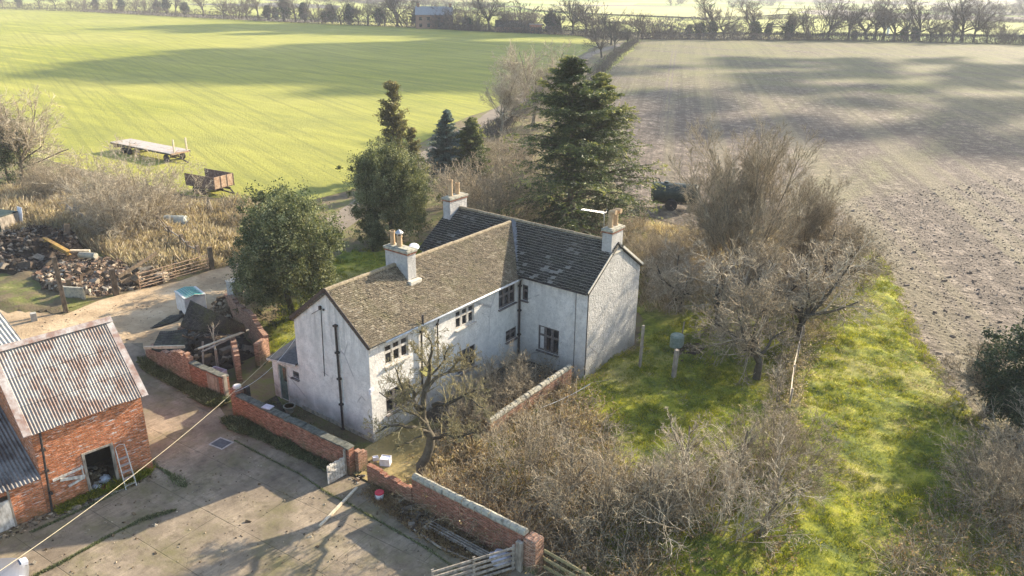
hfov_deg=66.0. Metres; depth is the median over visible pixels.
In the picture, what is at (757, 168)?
poplar tree
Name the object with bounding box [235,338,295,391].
thin cable
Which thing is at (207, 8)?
pasture
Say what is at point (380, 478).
garden wall
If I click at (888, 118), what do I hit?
ploughed field
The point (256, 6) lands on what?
bare tree
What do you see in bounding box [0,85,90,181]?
ash tree
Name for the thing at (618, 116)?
cedar tree
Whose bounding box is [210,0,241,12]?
bare tree
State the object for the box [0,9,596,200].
green field
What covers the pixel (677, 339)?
compost barrel
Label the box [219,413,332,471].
weeds
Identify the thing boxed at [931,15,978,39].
bare tree
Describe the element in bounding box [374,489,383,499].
bucket
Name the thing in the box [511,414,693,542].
bare shrub
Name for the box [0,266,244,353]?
dirt track
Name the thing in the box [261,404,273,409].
slab
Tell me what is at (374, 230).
evergreen shrub
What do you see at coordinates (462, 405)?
bare shrub
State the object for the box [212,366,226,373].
slab
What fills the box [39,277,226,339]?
track stones
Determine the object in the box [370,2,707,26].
hedge
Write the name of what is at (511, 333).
window
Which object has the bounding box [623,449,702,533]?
bare tree
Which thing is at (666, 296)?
brambles
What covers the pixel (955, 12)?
bare tree
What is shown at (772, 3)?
woodland
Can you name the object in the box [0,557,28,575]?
parked car
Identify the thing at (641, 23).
bare tree
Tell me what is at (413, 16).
ivy clad tree
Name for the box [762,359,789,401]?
bare tree
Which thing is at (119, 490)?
board
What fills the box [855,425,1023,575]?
brambles
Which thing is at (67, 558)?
joint weeds
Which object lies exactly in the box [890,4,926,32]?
bare tree
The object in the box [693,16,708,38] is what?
ivy clad tree
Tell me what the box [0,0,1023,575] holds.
ground
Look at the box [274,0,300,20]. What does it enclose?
bare tree
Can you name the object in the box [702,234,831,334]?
apple tree
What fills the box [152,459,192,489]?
joint weeds
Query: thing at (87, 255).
concrete pipe
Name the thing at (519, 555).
gate post
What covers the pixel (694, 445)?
bush
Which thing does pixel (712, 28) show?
ivy clad tree
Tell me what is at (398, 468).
mossy path
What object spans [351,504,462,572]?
joint weeds
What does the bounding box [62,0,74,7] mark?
bare tree
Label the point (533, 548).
brick gate pier
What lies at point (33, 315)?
concrete block
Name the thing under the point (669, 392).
dead stems
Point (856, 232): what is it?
apple tree
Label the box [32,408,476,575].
yard debris
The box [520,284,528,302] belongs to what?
window
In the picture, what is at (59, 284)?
wooden post
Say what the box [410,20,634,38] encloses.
hedge
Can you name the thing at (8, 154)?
evergreen shrub
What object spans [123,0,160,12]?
hedge shrub
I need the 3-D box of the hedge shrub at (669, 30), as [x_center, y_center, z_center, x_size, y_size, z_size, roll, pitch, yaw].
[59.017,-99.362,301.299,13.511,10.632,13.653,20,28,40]
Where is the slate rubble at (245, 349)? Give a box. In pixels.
[185,331,254,369]
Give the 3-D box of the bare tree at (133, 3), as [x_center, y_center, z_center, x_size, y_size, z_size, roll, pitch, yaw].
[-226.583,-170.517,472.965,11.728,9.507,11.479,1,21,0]
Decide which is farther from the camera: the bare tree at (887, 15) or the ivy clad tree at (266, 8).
the ivy clad tree at (266, 8)
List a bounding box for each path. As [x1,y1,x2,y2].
[263,396,355,449]
[353,422,451,483]
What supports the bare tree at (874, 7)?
on the ground at (260, 384)
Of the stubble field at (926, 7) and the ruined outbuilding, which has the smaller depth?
the ruined outbuilding
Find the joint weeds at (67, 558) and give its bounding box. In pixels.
[31,508,176,575]
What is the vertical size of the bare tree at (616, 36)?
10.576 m
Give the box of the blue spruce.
[420,109,473,181]
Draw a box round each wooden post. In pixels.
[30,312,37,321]
[51,256,68,312]
[108,268,118,295]
[207,246,214,269]
[638,325,644,367]
[671,349,679,377]
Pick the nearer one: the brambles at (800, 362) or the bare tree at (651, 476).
the bare tree at (651, 476)
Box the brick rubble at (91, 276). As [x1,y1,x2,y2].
[31,256,128,296]
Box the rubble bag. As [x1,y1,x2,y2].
[489,549,510,568]
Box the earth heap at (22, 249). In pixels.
[0,223,83,274]
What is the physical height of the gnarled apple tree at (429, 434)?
7.868 m
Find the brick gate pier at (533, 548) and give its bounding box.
[523,531,543,574]
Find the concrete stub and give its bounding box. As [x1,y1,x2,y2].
[225,278,244,304]
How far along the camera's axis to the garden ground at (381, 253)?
58.24 m
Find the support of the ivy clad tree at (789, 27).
on the ground at (260, 384)
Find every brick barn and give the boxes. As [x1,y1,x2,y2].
[0,316,152,511]
[0,406,48,532]
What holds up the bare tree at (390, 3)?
on the ground at (260, 384)
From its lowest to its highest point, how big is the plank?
0.070 m
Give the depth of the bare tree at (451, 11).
343.25 m
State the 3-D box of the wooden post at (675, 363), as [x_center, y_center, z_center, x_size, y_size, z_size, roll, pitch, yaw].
[8.835,4.257,42.728,0.216,2.006,0.253,-14,26,-34]
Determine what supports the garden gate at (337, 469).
on the concrete yard at (172, 414)
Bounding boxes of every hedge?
[0,1,415,27]
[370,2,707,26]
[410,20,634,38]
[479,58,590,139]
[585,37,639,86]
[632,29,1023,44]
[658,15,1023,21]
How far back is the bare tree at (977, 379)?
39.77 m
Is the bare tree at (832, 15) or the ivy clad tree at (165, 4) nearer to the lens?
the bare tree at (832, 15)
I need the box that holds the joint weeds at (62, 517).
[29,481,138,532]
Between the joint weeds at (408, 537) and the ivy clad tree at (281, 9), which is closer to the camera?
the joint weeds at (408, 537)
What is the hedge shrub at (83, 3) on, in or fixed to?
on the ground at (260, 384)
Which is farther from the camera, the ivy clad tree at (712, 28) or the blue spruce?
the ivy clad tree at (712, 28)
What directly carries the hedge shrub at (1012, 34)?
on the ground at (260, 384)
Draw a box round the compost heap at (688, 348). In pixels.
[673,342,703,361]
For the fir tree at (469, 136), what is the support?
on the ground at (260, 384)
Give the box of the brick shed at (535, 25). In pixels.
[529,24,542,32]
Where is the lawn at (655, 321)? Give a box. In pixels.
[482,251,1023,575]
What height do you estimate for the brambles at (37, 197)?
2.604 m
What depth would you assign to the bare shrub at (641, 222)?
66.08 m
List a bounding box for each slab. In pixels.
[63,286,85,299]
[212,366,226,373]
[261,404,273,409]
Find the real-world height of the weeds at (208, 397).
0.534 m
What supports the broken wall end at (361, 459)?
on the ground at (260, 384)
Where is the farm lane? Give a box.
[224,43,622,267]
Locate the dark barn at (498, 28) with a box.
[495,20,534,31]
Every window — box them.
[384,336,411,368]
[386,379,411,416]
[455,304,476,331]
[457,344,476,376]
[498,284,517,311]
[505,326,518,344]
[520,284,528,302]
[536,325,558,357]
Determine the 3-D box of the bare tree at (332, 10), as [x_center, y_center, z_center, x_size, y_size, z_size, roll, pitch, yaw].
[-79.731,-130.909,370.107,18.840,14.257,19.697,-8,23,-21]
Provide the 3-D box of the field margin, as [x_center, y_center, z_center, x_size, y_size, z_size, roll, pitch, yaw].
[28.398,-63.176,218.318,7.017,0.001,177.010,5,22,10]
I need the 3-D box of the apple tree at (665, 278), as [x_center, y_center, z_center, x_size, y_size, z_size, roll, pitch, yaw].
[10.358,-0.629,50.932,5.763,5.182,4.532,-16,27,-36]
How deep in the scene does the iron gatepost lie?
38.60 m
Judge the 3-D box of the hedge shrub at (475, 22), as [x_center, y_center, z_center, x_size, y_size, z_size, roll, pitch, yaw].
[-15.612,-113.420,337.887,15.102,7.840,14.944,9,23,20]
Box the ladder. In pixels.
[115,444,136,489]
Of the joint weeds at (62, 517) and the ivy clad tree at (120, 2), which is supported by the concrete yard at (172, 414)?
the joint weeds at (62, 517)
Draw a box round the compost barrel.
[669,332,684,348]
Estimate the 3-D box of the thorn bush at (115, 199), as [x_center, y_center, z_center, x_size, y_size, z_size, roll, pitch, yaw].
[-32.065,-8.288,66.993,13.106,9.224,13.873,16,26,34]
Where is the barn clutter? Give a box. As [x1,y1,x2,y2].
[87,463,110,486]
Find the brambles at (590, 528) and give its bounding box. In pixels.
[404,365,680,575]
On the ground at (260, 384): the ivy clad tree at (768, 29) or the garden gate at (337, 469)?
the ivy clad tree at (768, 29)
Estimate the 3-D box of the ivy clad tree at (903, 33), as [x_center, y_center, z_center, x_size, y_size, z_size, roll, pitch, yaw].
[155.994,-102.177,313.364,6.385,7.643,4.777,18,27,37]
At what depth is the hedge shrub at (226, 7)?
422.05 m
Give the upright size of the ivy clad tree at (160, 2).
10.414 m
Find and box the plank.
[319,487,357,526]
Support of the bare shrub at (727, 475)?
on the lawn at (655, 321)
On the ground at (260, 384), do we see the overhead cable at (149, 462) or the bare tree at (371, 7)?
the bare tree at (371, 7)
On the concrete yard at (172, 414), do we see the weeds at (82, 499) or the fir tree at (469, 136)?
the weeds at (82, 499)
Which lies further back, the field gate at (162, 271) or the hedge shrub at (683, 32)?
the hedge shrub at (683, 32)
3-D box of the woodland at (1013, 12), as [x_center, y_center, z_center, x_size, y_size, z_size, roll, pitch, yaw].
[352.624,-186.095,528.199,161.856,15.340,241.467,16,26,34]
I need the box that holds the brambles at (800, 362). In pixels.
[753,308,841,448]
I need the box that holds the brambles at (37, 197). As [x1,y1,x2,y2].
[0,165,92,226]
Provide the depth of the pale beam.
59.01 m
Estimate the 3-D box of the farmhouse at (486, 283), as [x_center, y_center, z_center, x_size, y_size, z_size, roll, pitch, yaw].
[-2.465,0.400,42.538,12.057,9.345,17.463,16,26,34]
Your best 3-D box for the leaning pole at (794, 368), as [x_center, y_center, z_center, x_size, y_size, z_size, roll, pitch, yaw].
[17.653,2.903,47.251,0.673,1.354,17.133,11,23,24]
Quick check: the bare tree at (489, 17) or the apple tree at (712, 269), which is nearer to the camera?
the apple tree at (712, 269)
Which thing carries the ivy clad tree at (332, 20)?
on the ground at (260, 384)
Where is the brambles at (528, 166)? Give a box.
[462,122,656,258]
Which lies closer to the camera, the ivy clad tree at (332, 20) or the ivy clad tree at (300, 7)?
the ivy clad tree at (332, 20)
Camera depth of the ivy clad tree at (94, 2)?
492.00 m
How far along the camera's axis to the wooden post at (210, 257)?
58.01 m
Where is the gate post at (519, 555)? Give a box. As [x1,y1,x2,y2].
[515,539,523,571]
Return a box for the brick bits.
[345,461,376,483]
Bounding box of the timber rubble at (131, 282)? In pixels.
[117,263,175,290]
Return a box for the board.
[85,488,123,503]
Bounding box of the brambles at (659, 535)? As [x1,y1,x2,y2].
[609,442,806,575]
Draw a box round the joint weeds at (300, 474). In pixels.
[234,439,351,504]
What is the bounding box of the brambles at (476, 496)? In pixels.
[391,464,573,574]
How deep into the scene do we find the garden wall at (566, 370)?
39.62 m
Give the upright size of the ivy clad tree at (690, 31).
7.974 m
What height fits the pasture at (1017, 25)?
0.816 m
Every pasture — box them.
[0,1,677,32]
[512,5,796,17]
[664,16,1023,34]
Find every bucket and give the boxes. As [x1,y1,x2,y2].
[372,455,378,460]
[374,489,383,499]
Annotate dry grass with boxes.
[0,181,258,274]
[418,381,669,575]
[622,218,852,317]
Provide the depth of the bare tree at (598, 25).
308.62 m
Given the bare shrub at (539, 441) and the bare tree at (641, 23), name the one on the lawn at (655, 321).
the bare shrub at (539, 441)
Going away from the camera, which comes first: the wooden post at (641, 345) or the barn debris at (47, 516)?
the barn debris at (47, 516)
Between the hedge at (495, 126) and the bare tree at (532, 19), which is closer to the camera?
the hedge at (495, 126)
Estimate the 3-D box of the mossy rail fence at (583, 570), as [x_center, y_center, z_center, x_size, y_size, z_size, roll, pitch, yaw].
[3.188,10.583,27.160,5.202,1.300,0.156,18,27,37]
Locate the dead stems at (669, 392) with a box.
[505,309,814,526]
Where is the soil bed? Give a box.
[426,359,571,435]
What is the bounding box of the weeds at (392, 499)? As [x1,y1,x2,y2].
[357,482,515,575]
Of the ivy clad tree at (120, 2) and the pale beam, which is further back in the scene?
the ivy clad tree at (120, 2)
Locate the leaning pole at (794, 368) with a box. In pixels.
[788,293,819,404]
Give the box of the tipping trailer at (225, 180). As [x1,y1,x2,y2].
[184,168,234,194]
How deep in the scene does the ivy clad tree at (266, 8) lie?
404.89 m
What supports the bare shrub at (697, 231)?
on the ground at (260, 384)
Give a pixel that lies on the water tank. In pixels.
(180, 218)
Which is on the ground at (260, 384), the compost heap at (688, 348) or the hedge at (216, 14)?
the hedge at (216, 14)
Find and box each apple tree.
[361,319,495,474]
[641,231,708,316]
[671,234,789,346]
[684,273,805,389]
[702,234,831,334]
[751,229,887,337]
[810,219,904,308]
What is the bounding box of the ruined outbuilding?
[143,293,269,397]
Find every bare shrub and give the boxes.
[1,158,53,187]
[207,193,246,213]
[216,195,260,224]
[427,151,552,222]
[427,157,505,208]
[427,358,505,435]
[464,339,556,406]
[469,137,519,176]
[471,396,595,498]
[479,133,498,153]
[481,126,541,160]
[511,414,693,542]
[586,441,728,536]
[597,207,670,239]
[629,415,836,566]
[675,210,729,250]
[692,383,855,512]
[926,411,1023,534]
[950,387,1023,472]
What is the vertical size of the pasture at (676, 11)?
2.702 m
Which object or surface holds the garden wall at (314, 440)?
on the ground at (260, 384)
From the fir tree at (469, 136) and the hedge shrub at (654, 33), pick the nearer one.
the fir tree at (469, 136)
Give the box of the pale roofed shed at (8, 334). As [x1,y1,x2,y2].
[0,312,20,344]
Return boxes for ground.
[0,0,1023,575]
[265,242,645,352]
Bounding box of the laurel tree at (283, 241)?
[225,177,348,329]
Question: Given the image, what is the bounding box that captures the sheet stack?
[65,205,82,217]
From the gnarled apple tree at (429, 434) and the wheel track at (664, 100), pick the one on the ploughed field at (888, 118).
the wheel track at (664, 100)
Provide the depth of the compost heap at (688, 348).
46.00 m
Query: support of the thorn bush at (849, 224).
on the ground at (260, 384)
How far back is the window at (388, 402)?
37.44 m
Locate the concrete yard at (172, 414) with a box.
[0,343,538,575]
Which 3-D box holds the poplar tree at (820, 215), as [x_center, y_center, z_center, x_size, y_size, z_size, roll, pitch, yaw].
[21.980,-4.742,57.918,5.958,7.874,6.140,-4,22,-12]
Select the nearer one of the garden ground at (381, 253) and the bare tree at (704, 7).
the garden ground at (381, 253)
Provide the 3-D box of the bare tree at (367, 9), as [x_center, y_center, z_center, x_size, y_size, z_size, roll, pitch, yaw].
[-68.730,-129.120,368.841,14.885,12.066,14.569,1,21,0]
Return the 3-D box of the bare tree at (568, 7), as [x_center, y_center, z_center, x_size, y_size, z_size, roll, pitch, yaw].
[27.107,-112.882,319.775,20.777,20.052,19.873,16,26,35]
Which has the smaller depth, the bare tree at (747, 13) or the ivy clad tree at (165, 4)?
the bare tree at (747, 13)
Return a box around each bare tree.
[48,0,64,6]
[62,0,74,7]
[124,0,141,12]
[166,0,186,11]
[189,0,207,15]
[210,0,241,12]
[230,2,254,17]
[243,0,264,19]
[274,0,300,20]
[322,0,361,21]
[345,4,368,24]
[350,0,380,24]
[366,4,390,25]
[379,0,418,25]
[425,2,462,25]
[465,0,511,29]
[493,8,516,24]
[521,10,544,24]
[548,0,602,32]
[548,8,583,33]
[550,422,599,497]
[560,0,593,34]
[570,2,627,36]
[581,23,618,57]
[598,14,635,44]
[599,18,627,49]
[621,26,634,43]
[622,9,662,36]
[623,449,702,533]
[624,10,651,42]
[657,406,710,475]
[694,0,746,37]
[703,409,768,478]
[707,10,746,35]
[733,0,788,32]
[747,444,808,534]
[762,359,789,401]
[769,6,812,30]
[795,2,846,39]
[810,0,867,39]
[839,6,872,35]
[844,3,900,38]
[849,0,900,37]
[868,0,906,39]
[871,7,923,39]
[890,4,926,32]
[902,0,957,39]
[908,9,956,40]
[925,333,1011,421]
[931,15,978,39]
[937,0,1010,41]
[954,0,1007,40]
[969,14,999,41]
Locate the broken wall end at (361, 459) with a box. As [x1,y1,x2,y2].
[354,448,367,472]
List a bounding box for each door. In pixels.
[0,500,14,532]
[206,373,219,393]
[420,376,431,409]
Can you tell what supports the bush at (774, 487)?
on the lawn at (655, 321)
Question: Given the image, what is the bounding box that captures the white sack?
[99,474,110,483]
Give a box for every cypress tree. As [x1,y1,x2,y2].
[372,79,409,152]
[401,127,426,172]
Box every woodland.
[315,0,504,10]
[666,0,1023,10]
[911,0,1023,22]
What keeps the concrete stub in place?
on the ground at (260, 384)
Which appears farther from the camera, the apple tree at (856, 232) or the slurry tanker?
the slurry tanker
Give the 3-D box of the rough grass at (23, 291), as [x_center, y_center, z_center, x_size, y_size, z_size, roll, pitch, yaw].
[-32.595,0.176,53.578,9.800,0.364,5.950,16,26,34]
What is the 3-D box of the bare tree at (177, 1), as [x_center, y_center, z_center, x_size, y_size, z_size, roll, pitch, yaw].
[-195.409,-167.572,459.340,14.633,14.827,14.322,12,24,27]
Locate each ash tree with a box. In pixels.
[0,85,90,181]
[0,92,28,159]
[479,64,547,133]
[490,37,595,128]
[518,54,584,122]
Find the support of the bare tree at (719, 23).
on the ground at (260, 384)
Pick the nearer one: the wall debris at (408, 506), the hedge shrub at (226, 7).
the wall debris at (408, 506)
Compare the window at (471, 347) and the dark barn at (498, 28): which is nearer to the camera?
the window at (471, 347)
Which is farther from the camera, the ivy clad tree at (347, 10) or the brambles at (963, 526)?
the ivy clad tree at (347, 10)
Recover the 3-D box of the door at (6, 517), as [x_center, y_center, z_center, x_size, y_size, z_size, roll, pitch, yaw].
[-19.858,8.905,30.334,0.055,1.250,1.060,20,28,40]
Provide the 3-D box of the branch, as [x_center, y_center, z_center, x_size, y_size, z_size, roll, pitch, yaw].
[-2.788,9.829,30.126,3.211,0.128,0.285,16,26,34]
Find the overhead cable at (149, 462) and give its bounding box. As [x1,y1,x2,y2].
[0,333,294,570]
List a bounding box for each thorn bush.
[3,154,86,197]
[29,132,217,240]
[622,224,702,279]
[778,201,901,268]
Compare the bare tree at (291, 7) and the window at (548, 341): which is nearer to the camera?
the window at (548, 341)
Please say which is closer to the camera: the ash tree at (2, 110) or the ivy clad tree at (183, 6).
the ash tree at (2, 110)
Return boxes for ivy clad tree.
[85,0,101,9]
[115,0,126,9]
[151,0,161,12]
[160,0,172,13]
[176,0,189,13]
[260,1,273,18]
[270,3,279,19]
[274,0,291,20]
[293,0,311,20]
[315,6,329,22]
[322,1,337,23]
[341,1,356,23]
[368,0,386,25]
[405,3,428,26]
[467,12,475,24]
[541,4,553,33]
[548,15,566,33]
[681,19,695,37]
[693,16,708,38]
[703,17,724,36]
[744,16,764,36]
[762,19,775,36]
[779,13,801,39]
[897,24,910,38]
[907,23,923,38]
[965,311,1023,434]
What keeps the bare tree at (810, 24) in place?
on the ground at (260, 384)
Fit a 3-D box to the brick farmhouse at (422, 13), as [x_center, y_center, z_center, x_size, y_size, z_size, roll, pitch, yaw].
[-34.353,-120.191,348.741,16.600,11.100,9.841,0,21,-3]
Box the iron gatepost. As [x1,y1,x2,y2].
[243,385,250,395]
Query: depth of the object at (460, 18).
339.08 m
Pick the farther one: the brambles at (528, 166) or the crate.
the brambles at (528, 166)
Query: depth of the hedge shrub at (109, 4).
485.92 m
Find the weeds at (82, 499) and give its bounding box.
[53,465,154,513]
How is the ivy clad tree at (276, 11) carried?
on the ground at (260, 384)
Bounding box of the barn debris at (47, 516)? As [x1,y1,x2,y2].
[0,474,156,542]
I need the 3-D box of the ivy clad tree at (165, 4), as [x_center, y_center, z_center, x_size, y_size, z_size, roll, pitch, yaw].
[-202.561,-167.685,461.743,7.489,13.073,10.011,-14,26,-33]
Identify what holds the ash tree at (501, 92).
on the ground at (260, 384)
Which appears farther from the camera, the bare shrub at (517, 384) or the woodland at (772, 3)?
the woodland at (772, 3)
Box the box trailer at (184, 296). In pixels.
[174,286,206,317]
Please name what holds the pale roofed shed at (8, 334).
on the ground at (260, 384)
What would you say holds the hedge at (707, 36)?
on the ploughed field at (888, 118)
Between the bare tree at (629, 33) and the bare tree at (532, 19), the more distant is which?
the bare tree at (532, 19)
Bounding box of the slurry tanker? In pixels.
[651,177,699,210]
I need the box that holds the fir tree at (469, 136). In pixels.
[450,117,502,182]
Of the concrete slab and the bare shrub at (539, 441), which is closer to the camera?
the bare shrub at (539, 441)
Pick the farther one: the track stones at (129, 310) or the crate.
the track stones at (129, 310)
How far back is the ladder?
33.18 m
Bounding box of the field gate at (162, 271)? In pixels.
[137,255,209,288]
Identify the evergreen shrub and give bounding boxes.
[0,113,39,184]
[230,208,294,279]
[353,220,388,251]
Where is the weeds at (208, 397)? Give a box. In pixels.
[135,355,230,406]
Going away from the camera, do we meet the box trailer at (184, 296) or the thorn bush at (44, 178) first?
the box trailer at (184, 296)
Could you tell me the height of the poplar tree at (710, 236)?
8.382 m
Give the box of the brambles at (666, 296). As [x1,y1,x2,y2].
[637,220,861,318]
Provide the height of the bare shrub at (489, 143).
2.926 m
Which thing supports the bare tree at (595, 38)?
on the ground at (260, 384)
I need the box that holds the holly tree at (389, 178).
[335,132,444,244]
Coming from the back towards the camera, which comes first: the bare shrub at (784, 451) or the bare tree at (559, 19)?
the bare tree at (559, 19)
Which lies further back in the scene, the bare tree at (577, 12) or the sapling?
the bare tree at (577, 12)
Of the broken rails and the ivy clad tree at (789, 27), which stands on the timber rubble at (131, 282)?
the broken rails
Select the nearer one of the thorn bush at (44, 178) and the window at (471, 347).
the window at (471, 347)
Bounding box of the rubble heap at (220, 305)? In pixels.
[210,295,251,318]
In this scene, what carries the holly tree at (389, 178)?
on the ground at (260, 384)
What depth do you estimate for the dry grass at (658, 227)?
58.62 m
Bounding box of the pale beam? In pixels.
[69,249,90,251]
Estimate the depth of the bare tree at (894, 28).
310.12 m
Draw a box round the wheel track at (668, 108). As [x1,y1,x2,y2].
[664,49,676,135]
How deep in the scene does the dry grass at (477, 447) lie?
33.67 m
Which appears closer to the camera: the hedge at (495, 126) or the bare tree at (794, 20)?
the hedge at (495, 126)
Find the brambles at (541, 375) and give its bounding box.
[431,341,561,438]
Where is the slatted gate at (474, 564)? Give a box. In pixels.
[431,544,514,575]
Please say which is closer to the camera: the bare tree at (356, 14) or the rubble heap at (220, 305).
the rubble heap at (220, 305)
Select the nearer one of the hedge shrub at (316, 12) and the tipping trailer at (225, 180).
the tipping trailer at (225, 180)
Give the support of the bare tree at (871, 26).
on the ground at (260, 384)
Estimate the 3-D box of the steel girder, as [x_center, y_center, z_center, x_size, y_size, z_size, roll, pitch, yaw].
[-34.130,-3.141,59.015,4.412,0.430,0.300,18,27,37]
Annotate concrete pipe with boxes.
[77,252,97,258]
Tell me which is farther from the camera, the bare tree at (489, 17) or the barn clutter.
the bare tree at (489, 17)
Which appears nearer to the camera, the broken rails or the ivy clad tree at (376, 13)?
the broken rails
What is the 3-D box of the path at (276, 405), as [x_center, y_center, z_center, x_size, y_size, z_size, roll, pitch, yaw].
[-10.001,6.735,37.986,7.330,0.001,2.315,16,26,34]
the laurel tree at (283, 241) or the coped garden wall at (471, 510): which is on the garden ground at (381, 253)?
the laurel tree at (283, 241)
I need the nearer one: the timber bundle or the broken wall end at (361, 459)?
the timber bundle
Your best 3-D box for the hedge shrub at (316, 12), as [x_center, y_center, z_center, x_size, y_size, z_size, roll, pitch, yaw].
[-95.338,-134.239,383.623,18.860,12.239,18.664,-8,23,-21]
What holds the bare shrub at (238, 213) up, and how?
on the ground at (260, 384)
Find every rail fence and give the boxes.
[156,213,200,258]
[544,549,591,575]
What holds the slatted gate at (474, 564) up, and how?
on the concrete yard at (172, 414)
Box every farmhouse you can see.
[266,179,643,442]
[415,3,452,28]
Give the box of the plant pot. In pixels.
[283,403,294,413]
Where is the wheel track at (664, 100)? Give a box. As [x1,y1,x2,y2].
[659,50,673,135]
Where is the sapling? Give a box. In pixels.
[208,322,219,365]
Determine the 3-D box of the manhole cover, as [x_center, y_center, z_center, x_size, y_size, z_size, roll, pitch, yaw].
[-13.509,7.220,36.595,0.900,0.032,0.740,12,24,26]
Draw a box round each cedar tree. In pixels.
[494,55,668,241]
[528,72,670,233]
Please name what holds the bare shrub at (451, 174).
on the ground at (260, 384)
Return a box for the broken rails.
[117,252,159,283]
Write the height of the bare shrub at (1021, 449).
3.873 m
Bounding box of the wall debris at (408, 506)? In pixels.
[369,488,510,575]
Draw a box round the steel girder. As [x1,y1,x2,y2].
[42,237,70,255]
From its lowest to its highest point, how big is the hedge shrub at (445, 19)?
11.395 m
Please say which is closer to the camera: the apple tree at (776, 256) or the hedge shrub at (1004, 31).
the apple tree at (776, 256)
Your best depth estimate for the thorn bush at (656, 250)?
56.90 m
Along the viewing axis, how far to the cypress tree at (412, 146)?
78.29 m
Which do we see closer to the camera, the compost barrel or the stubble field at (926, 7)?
the compost barrel
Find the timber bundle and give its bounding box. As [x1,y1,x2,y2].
[426,521,489,557]
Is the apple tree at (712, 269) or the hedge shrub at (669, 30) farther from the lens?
the hedge shrub at (669, 30)
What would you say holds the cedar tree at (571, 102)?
on the ground at (260, 384)
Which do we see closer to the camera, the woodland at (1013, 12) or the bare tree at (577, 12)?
the bare tree at (577, 12)
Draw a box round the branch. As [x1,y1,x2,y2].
[410,526,468,559]
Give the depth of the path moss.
38.68 m
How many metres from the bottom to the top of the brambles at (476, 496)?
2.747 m
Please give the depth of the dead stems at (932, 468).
39.73 m
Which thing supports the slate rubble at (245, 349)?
on the ground at (260, 384)
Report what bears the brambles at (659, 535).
on the ground at (260, 384)
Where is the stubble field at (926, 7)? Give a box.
[769,5,1023,11]
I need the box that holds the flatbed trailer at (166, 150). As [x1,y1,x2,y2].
[110,138,190,162]
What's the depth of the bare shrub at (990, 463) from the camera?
32.24 m
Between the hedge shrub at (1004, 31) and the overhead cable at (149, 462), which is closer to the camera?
the overhead cable at (149, 462)
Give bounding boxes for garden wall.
[235,393,354,475]
[367,463,412,504]
[412,473,528,556]
[487,364,571,434]
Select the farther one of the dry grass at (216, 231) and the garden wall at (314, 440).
the dry grass at (216, 231)
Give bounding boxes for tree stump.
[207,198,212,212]
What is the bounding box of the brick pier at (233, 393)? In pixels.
[230,384,242,415]
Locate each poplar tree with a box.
[664,112,827,279]
[677,169,772,271]
[767,169,850,266]
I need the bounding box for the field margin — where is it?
[583,39,641,79]
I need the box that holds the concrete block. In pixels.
[65,278,71,286]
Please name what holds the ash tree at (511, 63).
on the ground at (260, 384)
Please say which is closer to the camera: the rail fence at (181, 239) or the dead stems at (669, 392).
the dead stems at (669, 392)
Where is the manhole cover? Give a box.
[208,437,233,449]
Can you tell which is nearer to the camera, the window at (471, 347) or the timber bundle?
the timber bundle
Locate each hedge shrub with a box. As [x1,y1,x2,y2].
[71,0,89,9]
[98,0,123,10]
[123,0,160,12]
[210,0,252,17]
[296,0,333,22]
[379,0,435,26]
[430,6,473,29]
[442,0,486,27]
[457,15,493,30]
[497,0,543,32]
[637,20,667,38]
[649,14,686,38]
[659,22,691,38]
[722,18,754,38]
[922,19,961,41]
[987,22,1022,42]
[996,26,1023,43]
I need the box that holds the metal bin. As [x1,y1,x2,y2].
[0,206,22,232]
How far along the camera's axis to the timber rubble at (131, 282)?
55.32 m
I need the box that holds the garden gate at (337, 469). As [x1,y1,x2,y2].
[326,449,346,483]
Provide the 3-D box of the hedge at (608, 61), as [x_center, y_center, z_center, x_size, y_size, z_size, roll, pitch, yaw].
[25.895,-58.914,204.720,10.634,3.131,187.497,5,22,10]
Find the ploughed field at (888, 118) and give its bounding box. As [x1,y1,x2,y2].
[604,39,1023,466]
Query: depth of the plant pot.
39.20 m
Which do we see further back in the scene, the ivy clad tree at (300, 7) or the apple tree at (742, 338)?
the ivy clad tree at (300, 7)
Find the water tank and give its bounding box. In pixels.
[163,215,188,226]
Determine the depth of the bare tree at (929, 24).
309.46 m
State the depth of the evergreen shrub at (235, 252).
55.05 m
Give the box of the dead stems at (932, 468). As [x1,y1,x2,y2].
[608,249,1020,545]
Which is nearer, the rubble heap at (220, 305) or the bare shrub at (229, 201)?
the rubble heap at (220, 305)
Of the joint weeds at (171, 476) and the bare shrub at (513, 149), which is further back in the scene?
the bare shrub at (513, 149)
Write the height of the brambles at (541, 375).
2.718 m
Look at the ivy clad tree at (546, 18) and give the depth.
322.11 m
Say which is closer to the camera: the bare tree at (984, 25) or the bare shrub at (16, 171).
the bare shrub at (16, 171)
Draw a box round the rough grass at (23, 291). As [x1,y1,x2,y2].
[0,269,99,313]
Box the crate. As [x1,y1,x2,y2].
[379,455,391,466]
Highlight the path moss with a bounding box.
[264,398,366,448]
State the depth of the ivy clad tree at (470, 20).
340.39 m
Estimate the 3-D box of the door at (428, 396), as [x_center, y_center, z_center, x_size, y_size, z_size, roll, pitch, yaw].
[-4.289,5.158,39.152,0.041,2.000,0.750,16,26,34]
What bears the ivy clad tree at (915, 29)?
on the ground at (260, 384)

